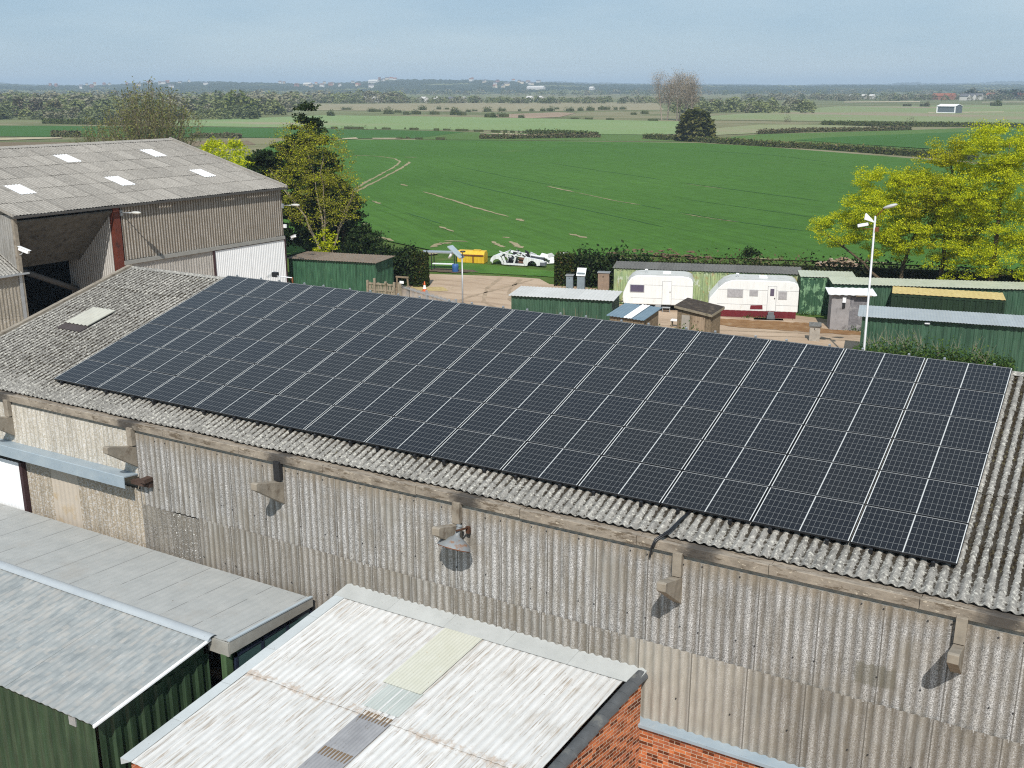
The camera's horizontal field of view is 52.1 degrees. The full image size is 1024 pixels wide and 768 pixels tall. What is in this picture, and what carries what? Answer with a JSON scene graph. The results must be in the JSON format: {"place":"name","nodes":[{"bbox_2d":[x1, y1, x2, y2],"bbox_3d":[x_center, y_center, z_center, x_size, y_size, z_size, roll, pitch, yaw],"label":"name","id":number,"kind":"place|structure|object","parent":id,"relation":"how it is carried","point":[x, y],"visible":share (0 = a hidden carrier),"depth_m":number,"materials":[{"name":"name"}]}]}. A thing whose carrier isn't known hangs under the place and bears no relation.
{"place":"outdoors","nodes":[
{"label":"outdoors","id":0,"kind":"place"},
{"bbox_2d":[0,137,287,316],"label":"barn","id":1,"kind":"structure","parent":0,"point":[62,205],"depth_m":64.67,"materials":[{"name":"grey concrete"}]},
{"bbox_2d":[250,240,286,281],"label":"sliding door","id":2,"kind":"structure","parent":1,"relation":"in","point":[266,258],"depth_m":70.57,"materials":[{"name":"white paint"}]},
{"bbox_2d":[0,125,460,137],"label":"field strip","id":3,"kind":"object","parent":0,"point":[44,131],"visible":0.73,"depth_m":336.16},
{"bbox_2d":[175,115,678,134],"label":"pale field","id":4,"kind":"structure","parent":0,"point":[637,127],"depth_m":408.29,"materials":[{"name":"plant"}]},
{"bbox_2d":[29,274,860,767],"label":"yard","id":5,"kind":"structure","parent":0,"point":[461,286],"depth_m":70.09,"materials":[{"name":"concrete"}]},
{"bbox_2d":[0,254,29,331],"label":"barn annexe","id":6,"kind":"structure","parent":5,"relation":"on","point":[13,311],"depth_m":55.67,"materials":[{"name":"metal"}]},
{"bbox_2d":[0,503,312,767],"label":"green store","id":7,"kind":"structure","parent":5,"relation":"on","point":[110,637],"depth_m":21.86,"materials":[{"name":"metal"}]},
{"bbox_2d":[120,584,647,767],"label":"brick building","id":8,"kind":"structure","parent":5,"relation":"on","point":[350,676],"depth_m":19.69,"materials":[{"name":"metal"}]},
{"bbox_2d":[0,265,1023,767],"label":"long shed","id":9,"kind":"structure","parent":5,"relation":"on","point":[746,645],"depth_m":19.94,"materials":[{"name":"concrete"}]},
{"bbox_2d":[639,335,756,505],"bbox_3d":[4.130,0.578,22.389,0.060,0.150,7.021,9,33,29],"label":"mounting rail","id":10,"kind":"object","parent":9,"relation":"attached to","point":[642,502],"visible":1,"depth_m":19.83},
{"bbox_2d":[578,456,681,503],"bbox_3d":[2.309,1.862,20.512,1.722,0.037,1.130,9,33,29],"label":"solar module","id":11,"kind":"object","parent":10,"relation":"on","point":[632,480],"visible":1,"depth_m":20.47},
{"bbox_2d":[676,339,787,513],"bbox_3d":[4.773,0.680,22.032,0.060,0.150,7.021,9,33,29],"label":"mounting rail","id":12,"kind":"object","parent":9,"relation":"attached to","point":[678,510],"visible":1,"depth_m":19.48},
{"bbox_2d":[661,471,768,522],"bbox_3d":[3.817,2.098,19.673,1.722,0.034,1.130,9,33,29],"label":"solar module","id":13,"kind":"object","parent":12,"relation":"on","point":[719,496],"visible":1,"depth_m":19.63,"materials":[{"name":"glass"}]},
{"bbox_2d":[683,440,786,487],"bbox_3d":[4.370,1.550,20.513,1.722,0.036,1.130,9,33,29],"label":"solar module","id":14,"kind":"object","parent":12,"relation":"on","point":[739,463],"visible":1,"depth_m":20.48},
{"bbox_2d":[704,412,802,454],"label":"solar module","id":15,"kind":"object","parent":12,"relation":"on","point":[769,435],"visible":1,"depth_m":21.32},
{"bbox_2d":[722,386,817,425],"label":"solar module","id":16,"kind":"object","parent":12,"relation":"on","point":[773,405],"visible":1,"depth_m":22.16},
{"bbox_2d":[740,362,831,397],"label":"solar module","id":17,"kind":"object","parent":12,"relation":"on","point":[791,380],"visible":1,"depth_m":23.00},
{"bbox_2d":[756,340,844,372],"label":"solar module","id":18,"kind":"object","parent":12,"relation":"on","point":[804,355],"visible":1,"depth_m":23.84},
{"bbox_2d":[768,348,863,532],"bbox_3d":[6.281,0.918,21.194,0.060,0.150,7.021,9,33,29],"label":"mounting rail","id":19,"kind":"object","parent":9,"relation":"attached to","point":[770,529],"visible":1,"depth_m":18.63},
{"bbox_2d":[751,487,863,542],"bbox_3d":[5.325,2.335,18.835,1.722,0.036,1.130,9,33,29],"label":"solar module","id":20,"kind":"object","parent":19,"relation":"on","point":[815,515],"visible":1,"depth_m":18.79,"materials":[{"name":"glass"}]},
{"bbox_2d":[770,455,878,505],"bbox_3d":[5.879,1.787,19.675,1.722,0.035,1.130,9,33,29],"label":"solar module","id":21,"kind":"object","parent":19,"relation":"on","point":[844,482],"visible":1,"depth_m":19.64,"materials":[{"name":"glass"}]},
{"bbox_2d":[788,425,891,469],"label":"solar module","id":22,"kind":"object","parent":19,"relation":"on","point":[845,447],"visible":1,"depth_m":20.48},
{"bbox_2d":[819,372,914,409],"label":"solar module","id":23,"kind":"object","parent":19,"relation":"on","point":[889,393],"visible":1,"depth_m":22.16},
{"bbox_2d":[833,348,925,383],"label":"solar module","id":24,"kind":"object","parent":19,"relation":"on","point":[881,365],"visible":1,"depth_m":23.01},
{"bbox_2d":[825,353,909,544],"bbox_3d":[7.147,1.054,20.713,0.060,0.150,7.021,9,33,29],"label":"mounting rail","id":25,"kind":"object","parent":9,"relation":"attached to","point":[826,541],"visible":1,"depth_m":18.16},
{"bbox_2d":[804,398,903,438],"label":"solar module","id":26,"kind":"object","parent":25,"relation":"on","point":[867,419],"visible":1,"depth_m":21.33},
{"bbox_2d":[869,357,945,553],"bbox_3d":[7.790,1.156,20.357,0.060,0.150,7.021,9,33,29],"label":"mounting rail","id":27,"kind":"object","parent":9,"relation":"attached to","point":[871,549],"visible":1,"depth_m":17.80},
{"bbox_2d":[850,505,968,564],"bbox_3d":[6.835,2.576,17.998,1.722,0.034,1.130,9,33,29],"label":"solar module","id":28,"kind":"object","parent":27,"relation":"on","point":[921,536],"visible":1,"depth_m":17.96,"materials":[{"name":"glass"}]},
{"bbox_2d":[866,470,978,523],"bbox_3d":[7.387,2.025,18.837,1.722,0.035,1.130,9,33,29],"label":"solar module","id":29,"kind":"object","parent":27,"relation":"on","point":[945,500],"visible":1,"depth_m":18.80,"materials":[{"name":"glass"}]},
{"bbox_2d":[893,410,996,454],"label":"solar module","id":30,"kind":"object","parent":27,"relation":"on","point":[948,431],"visible":1,"depth_m":20.49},
{"bbox_2d":[917,358,1012,393],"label":"solar module","id":31,"kind":"object","parent":27,"relation":"on","point":[971,376],"visible":1,"depth_m":22.17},
{"bbox_2d":[931,363,995,566],"bbox_3d":[8.656,1.293,19.876,0.060,0.150,7.021,9,33,29],"label":"mounting rail","id":32,"kind":"object","parent":9,"relation":"attached to","point":[933,562],"visible":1,"depth_m":17.32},
{"bbox_2d":[880,439,987,486],"bbox_3d":[7.941,1.476,19.678,1.722,0.035,1.130,9,33,29],"label":"solar module","id":33,"kind":"object","parent":32,"relation":"on","point":[948,464],"visible":1,"depth_m":19.65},
{"bbox_2d":[905,383,1004,422],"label":"solar module","id":34,"kind":"object","parent":32,"relation":"on","point":[961,403],"visible":1,"depth_m":21.33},
{"bbox_2d":[619,269,693,312],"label":"caravan","id":35,"kind":"object","parent":5,"relation":"on","point":[657,288],"visible":0.84,"depth_m":67.45,"materials":[{"name":"white paint"}]},
{"bbox_2d":[674,298,724,332],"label":"hut","id":36,"kind":"object","parent":5,"relation":"on","point":[702,315],"visible":0.63,"depth_m":59.68,"materials":[{"name":"brown wood"}]},
{"bbox_2d":[708,273,798,320],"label":"caravan","id":37,"kind":"object","parent":5,"relation":"on","point":[769,297],"visible":0.93,"depth_m":65.52,"materials":[{"name":"white paint"}]},
{"bbox_2d":[825,287,876,330],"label":"grey hut","id":38,"kind":"object","parent":5,"relation":"on","point":[843,306],"visible":0.9,"depth_m":62.16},
{"bbox_2d":[853,326,1014,370],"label":"brambles","id":39,"kind":"object","parent":5,"relation":"on","point":[966,358],"visible":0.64,"depth_m":51.76,"materials":[{"name":"green plant"}]},
{"bbox_2d":[858,305,1023,371],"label":"container store","id":40,"kind":"structure","parent":5,"relation":"on","point":[999,333],"depth_m":53.54,"materials":[{"name":"green metal"}]},
{"bbox_2d":[891,286,1005,313],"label":"container store","id":41,"kind":"structure","parent":5,"relation":"on","point":[950,300],"depth_m":60.16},
{"bbox_2d":[286,102,663,111],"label":"brown field","id":42,"kind":"structure","parent":0,"point":[509,107],"depth_m":756.75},
{"bbox_2d":[0,94,1023,318],"bbox_3d":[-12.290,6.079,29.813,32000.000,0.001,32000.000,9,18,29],"label":"ground","id":43,"kind":"structure","parent":0,"point":[595,115],"depth_m":448.18,"materials":[{"name":"plant"}]},
{"bbox_2d":[0,96,292,119],"bbox_3d":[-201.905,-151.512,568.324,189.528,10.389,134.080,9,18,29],"label":"woodland","id":44,"kind":"object","parent":43,"relation":"on","point":[270,106],"visible":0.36,"depth_m":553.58,"materials":[{"name":"plant"}]},
{"bbox_2d":[94,76,206,145],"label":"willow tree","id":45,"kind":"object","parent":43,"relation":"on","point":[159,118],"visible":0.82,"depth_m":136.99,"materials":[{"name":"green plant"}]},
{"bbox_2d":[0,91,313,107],"bbox_3d":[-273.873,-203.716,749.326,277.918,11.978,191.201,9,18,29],"label":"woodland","id":46,"kind":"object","parent":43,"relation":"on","point":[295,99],"visible":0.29,"depth_m":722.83,"materials":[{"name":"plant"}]},
{"bbox_2d":[0,89,406,102],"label":"woodland","id":47,"kind":"object","parent":43,"relation":"on","point":[321,95],"visible":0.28,"depth_m":974.66,"materials":[{"name":"plant"}]},
{"bbox_2d":[243,101,368,250],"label":"conifer tree","id":48,"kind":"object","parent":43,"relation":"on","point":[262,159],"visible":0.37,"depth_m":85.61,"materials":[{"name":"green plant"}]},
{"bbox_2d":[264,120,368,251],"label":"olive tree","id":49,"kind":"object","parent":43,"relation":"on","point":[318,178],"visible":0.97,"depth_m":79.22,"materials":[{"name":"green plant"}]},
{"bbox_2d":[287,251,394,292],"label":"green shed","id":50,"kind":"structure","parent":43,"relation":"on","point":[353,271],"depth_m":72.82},
{"bbox_2d":[292,180,390,252],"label":"conifer tree","id":51,"kind":"object","parent":43,"relation":"on","point":[352,222],"visible":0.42,"depth_m":83.72,"materials":[{"name":"green plant"}]},
{"bbox_2d":[256,95,721,103],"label":"woodland","id":52,"kind":"object","parent":43,"relation":"on","point":[549,100],"visible":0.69,"depth_m":921.50,"materials":[{"name":"plant"}]},
{"bbox_2d":[0,87,1023,95],"bbox_3d":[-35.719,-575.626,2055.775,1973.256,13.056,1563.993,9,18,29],"label":"woodland","id":53,"kind":"object","parent":43,"relation":"on","point":[586,93],"visible":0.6,"depth_m":1891.69,"materials":[{"name":"plant"}]},
{"bbox_2d":[509,286,622,319],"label":"green shed","id":54,"kind":"structure","parent":43,"relation":"on","point":[599,304],"depth_m":59.82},
{"bbox_2d":[571,240,650,289],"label":"hedge","id":55,"kind":"object","parent":43,"relation":"on","point":[593,265],"visible":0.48,"depth_m":75.36,"materials":[{"name":"green plant"}]},
{"bbox_2d":[613,261,801,302],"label":"container store","id":56,"kind":"structure","parent":43,"relation":"on","point":[707,277],"depth_m":69.33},
{"bbox_2d":[669,96,816,112],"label":"woodland","id":57,"kind":"object","parent":43,"relation":"on","point":[750,106],"visible":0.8,"depth_m":597.42,"materials":[{"name":"plant"}]},
{"bbox_2d":[797,270,855,314],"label":"container store","id":58,"kind":"structure","parent":43,"relation":"on","point":[813,294],"depth_m":66.49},
{"bbox_2d":[650,247,1023,281],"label":"hedge","id":59,"kind":"object","parent":43,"relation":"on","point":[889,271],"visible":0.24,"depth_m":72.38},
{"bbox_2d":[806,164,943,278],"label":"maple tree","id":60,"kind":"object","parent":43,"relation":"on","point":[890,236],"visible":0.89,"depth_m":69.19,"materials":[{"name":"yellow plant"}]},
{"bbox_2d":[741,92,1023,100],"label":"woodland","id":61,"kind":"object","parent":43,"relation":"on","point":[857,96],"visible":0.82,"depth_m":1118.68,"materials":[{"name":"plant"}]},
{"bbox_2d":[827,276,1023,315],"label":"container store","id":62,"kind":"structure","parent":43,"relation":"on","point":[1013,292],"depth_m":63.22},
{"bbox_2d":[891,133,994,279],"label":"maple tree","id":63,"kind":"object","parent":43,"relation":"on","point":[943,159],"visible":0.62,"depth_m":67.38,"materials":[{"name":"yellow plant"}]},
{"bbox_2d":[920,118,1023,281],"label":"maple tree","id":64,"kind":"object","parent":43,"relation":"on","point":[1003,165],"visible":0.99,"depth_m":65.04,"materials":[{"name":"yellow plant"}]},
{"bbox_2d":[0,79,1023,93],"bbox_3d":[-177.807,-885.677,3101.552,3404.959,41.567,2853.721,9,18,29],"label":"hills","id":65,"kind":"structure","parent":0,"point":[440,85],"depth_m":2550.60,"materials":[{"name":"plant"}]},
{"bbox_2d":[0,0,1023,85],"label":"sky","id":66,"kind":"structure","parent":0,"point":[61,42],"materials":[{"name":"blue"}]},
{"bbox_2d":[239,139,1023,271],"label":"field","id":67,"kind":"structure","parent":0,"point":[436,168],"depth_m":138.75,"materials":[{"name":"plant"}]},
{"bbox_2d":[710,105,1023,123],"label":"field","id":68,"kind":"structure","parent":0,"point":[989,113],"depth_m":539.62,"materials":[{"name":"plant"}]},
{"bbox_2d":[725,127,1023,163],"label":"grass margin","id":69,"kind":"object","parent":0,"point":[785,137],"depth_m":315.60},
{"bbox_2d":[642,133,979,160],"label":"hedge","id":70,"kind":"object","parent":69,"relation":"on","point":[912,152],"visible":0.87,"depth_m":243.92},
{"bbox_2d":[798,130,1023,154],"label":"field","id":71,"kind":"structure","parent":0,"point":[919,140],"depth_m":284.17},
{"bbox_3d":[-10.313,-1.702,30.410,0.060,0.150,7.021,9,33,29],"label":"mounting rail","id":72,"kind":"object","parent":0,"visible":0},
{"bbox_2d":[54,359,129,388],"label":"solar module","id":73,"kind":"object","parent":72,"relation":"on","point":[91,373],"visible":1,"depth_m":28.02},
{"bbox_3d":[-8.805,-1.464,29.572,0.060,0.150,7.021,9,33,29],"label":"mounting rail","id":74,"kind":"object","parent":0,"visible":0},
{"bbox_2d":[97,367,174,397],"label":"solar module","id":75,"kind":"object","parent":74,"relation":"on","point":[135,382],"visible":1,"depth_m":27.18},
{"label":"mounting rail","id":76,"kind":"object","parent":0,"visible":0},
{"bbox_2d":[144,376,224,407],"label":"solar module","id":77,"kind":"object","parent":76,"relation":"on","point":[184,392],"visible":1,"depth_m":26.34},
{"bbox_2d":[177,356,254,384],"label":"solar module","id":78,"kind":"object","parent":76,"relation":"on","point":[217,370],"visible":1,"depth_m":27.19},
{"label":"mounting rail","id":79,"kind":"object","parent":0,"visible":0},
{"bbox_2d":[194,385,276,418],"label":"solar module","id":80,"kind":"object","parent":79,"relation":"on","point":[237,402],"visible":1,"depth_m":25.50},
{"bbox_2d":[256,344,333,372],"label":"solar module","id":81,"kind":"object","parent":79,"relation":"on","point":[295,358],"visible":1,"depth_m":27.19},
{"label":"mounting rail","id":82,"kind":"object","parent":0,"visible":0},
{"bbox_2d":[247,395,332,430],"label":"solar module","id":83,"kind":"object","parent":82,"relation":"on","point":[291,412],"visible":1,"depth_m":24.66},
{"bbox_2d":[278,373,361,405],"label":"solar module","id":84,"kind":"object","parent":82,"relation":"on","point":[333,391],"visible":1,"depth_m":25.51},
{"bbox_2d":[308,352,388,381],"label":"solar module","id":85,"kind":"object","parent":82,"relation":"on","point":[349,366],"visible":1,"depth_m":26.35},
{"bbox_2d":[336,332,413,359],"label":"solar module","id":86,"kind":"object","parent":82,"relation":"on","point":[375,346],"visible":1,"depth_m":27.19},
{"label":"mounting rail","id":87,"kind":"object","parent":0,"visible":0},
{"bbox_2d":[304,405,392,442],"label":"solar module","id":88,"kind":"object","parent":87,"relation":"on","point":[355,425],"visible":1,"depth_m":23.82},
{"bbox_2d":[335,382,420,416],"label":"solar module","id":89,"kind":"object","parent":87,"relation":"on","point":[380,399],"visible":1,"depth_m":24.67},
{"bbox_2d":[363,360,445,391],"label":"solar module","id":90,"kind":"object","parent":87,"relation":"on","point":[408,376],"visible":1,"depth_m":25.51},
{"bbox_2d":[390,340,469,369],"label":"solar module","id":91,"kind":"object","parent":87,"relation":"on","point":[435,355],"visible":1,"depth_m":26.35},
{"bbox_2d":[415,321,492,348],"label":"solar module","id":92,"kind":"object","parent":87,"relation":"on","point":[456,334],"visible":1,"depth_m":27.20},
{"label":"mounting rail","id":93,"kind":"object","parent":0,"visible":0},
{"bbox_2d":[365,417,456,456],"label":"solar module","id":94,"kind":"object","parent":93,"relation":"on","point":[414,436],"visible":1,"depth_m":22.98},
{"bbox_2d":[394,392,483,428],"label":"solar module","id":95,"kind":"object","parent":93,"relation":"on","point":[457,413],"visible":1,"depth_m":23.83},
{"bbox_2d":[422,370,507,402],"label":"solar module","id":96,"kind":"object","parent":93,"relation":"on","point":[467,386],"visible":1,"depth_m":24.68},
{"bbox_2d":[447,348,530,378],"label":"solar module","id":97,"kind":"object","parent":93,"relation":"on","point":[491,363],"visible":1,"depth_m":25.52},
{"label":"mounting rail","id":98,"kind":"object","parent":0,"visible":0},
{"bbox_2d":[431,429,526,470],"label":"solar module","id":99,"kind":"object","parent":98,"relation":"on","point":[483,450],"visible":1,"depth_m":22.14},
{"bbox_2d":[459,403,550,441],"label":"solar module","id":100,"kind":"object","parent":98,"relation":"on","point":[508,422],"visible":1,"depth_m":23.00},
{"bbox_2d":[532,336,614,365],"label":"solar module","id":101,"kind":"object","parent":98,"relation":"on","point":[580,351],"visible":1,"depth_m":25.52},
{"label":"mounting rail","id":102,"kind":"object","parent":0,"visible":0},
{"bbox_2d":[501,442,600,486],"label":"solar module","id":103,"kind":"object","parent":102,"relation":"on","point":[564,466],"visible":1,"depth_m":21.31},
{"bbox_2d":[552,389,644,426],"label":"solar module","id":104,"kind":"object","parent":102,"relation":"on","point":[601,408],"visible":1,"depth_m":23.00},
{"bbox_2d":[596,344,682,375],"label":"solar module","id":105,"kind":"object","parent":102,"relation":"on","point":[642,359],"visible":1,"depth_m":24.68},
{"bbox_2d":[616,324,699,352],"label":"solar module","id":106,"kind":"object","parent":102,"relation":"on","point":[659,338],"visible":1,"depth_m":25.52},
{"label":"mounting rail","id":107,"kind":"object","parent":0,"visible":0},
{"bbox_2d":[226,364,305,394],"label":"solar module","id":108,"kind":"object","parent":107,"relation":"on","point":[267,379],"visible":1,"depth_m":26.34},
{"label":"mounting rail","id":109,"kind":"object","parent":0,"visible":0},
{"bbox_2d":[528,415,623,455],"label":"solar module","id":110,"kind":"object","parent":109,"relation":"on","point":[592,437],"visible":1,"depth_m":22.16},
{"bbox_2d":[575,366,663,399],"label":"solar module","id":111,"kind":"object","parent":109,"relation":"on","point":[622,383],"visible":1,"depth_m":23.84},
{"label":"mounting rail","id":112,"kind":"object","parent":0,"visible":0},
{"bbox_2d":[602,427,701,470],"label":"solar module","id":113,"kind":"object","parent":112,"relation":"on","point":[655,448],"visible":1,"depth_m":21.32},
{"bbox_2d":[625,400,720,440],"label":"solar module","id":114,"kind":"object","parent":112,"relation":"on","point":[682,421],"visible":1,"depth_m":22.16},
{"bbox_2d":[646,376,738,412],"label":"solar module","id":115,"kind":"object","parent":112,"relation":"on","point":[705,395],"visible":1,"depth_m":23.00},
{"bbox_2d":[666,353,754,385],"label":"solar module","id":116,"kind":"object","parent":112,"relation":"on","point":[711,369],"visible":1,"depth_m":23.84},
{"bbox_2d":[684,331,769,361],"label":"solar module","id":117,"kind":"object","parent":112,"relation":"on","point":[736,347],"visible":1,"depth_m":24.68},
{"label":"mounting rail","id":118,"kind":"object","parent":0,"visible":0},
{"bbox_2d":[485,379,573,414],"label":"solar module","id":119,"kind":"object","parent":118,"relation":"on","point":[534,397],"visible":1,"depth_m":23.84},
{"bbox_2d":[509,357,594,389],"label":"solar module","id":120,"kind":"object","parent":118,"relation":"on","point":[563,374],"visible":1,"depth_m":24.68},
{"bbox_2d":[553,316,633,344],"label":"solar module","id":121,"kind":"object","parent":118,"relation":"on","point":[597,330],"visible":1,"depth_m":26.36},
{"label":"mounting rail","id":122,"kind":"object","parent":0,"visible":0},
{"bbox_2d":[472,328,551,356],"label":"solar module","id":123,"kind":"object","parent":122,"relation":"on","point":[513,342],"visible":1,"depth_m":26.35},
{"bbox_2d":[494,309,571,335],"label":"solar module","id":124,"kind":"object","parent":122,"relation":"on","point":[534,322],"visible":1,"depth_m":27.20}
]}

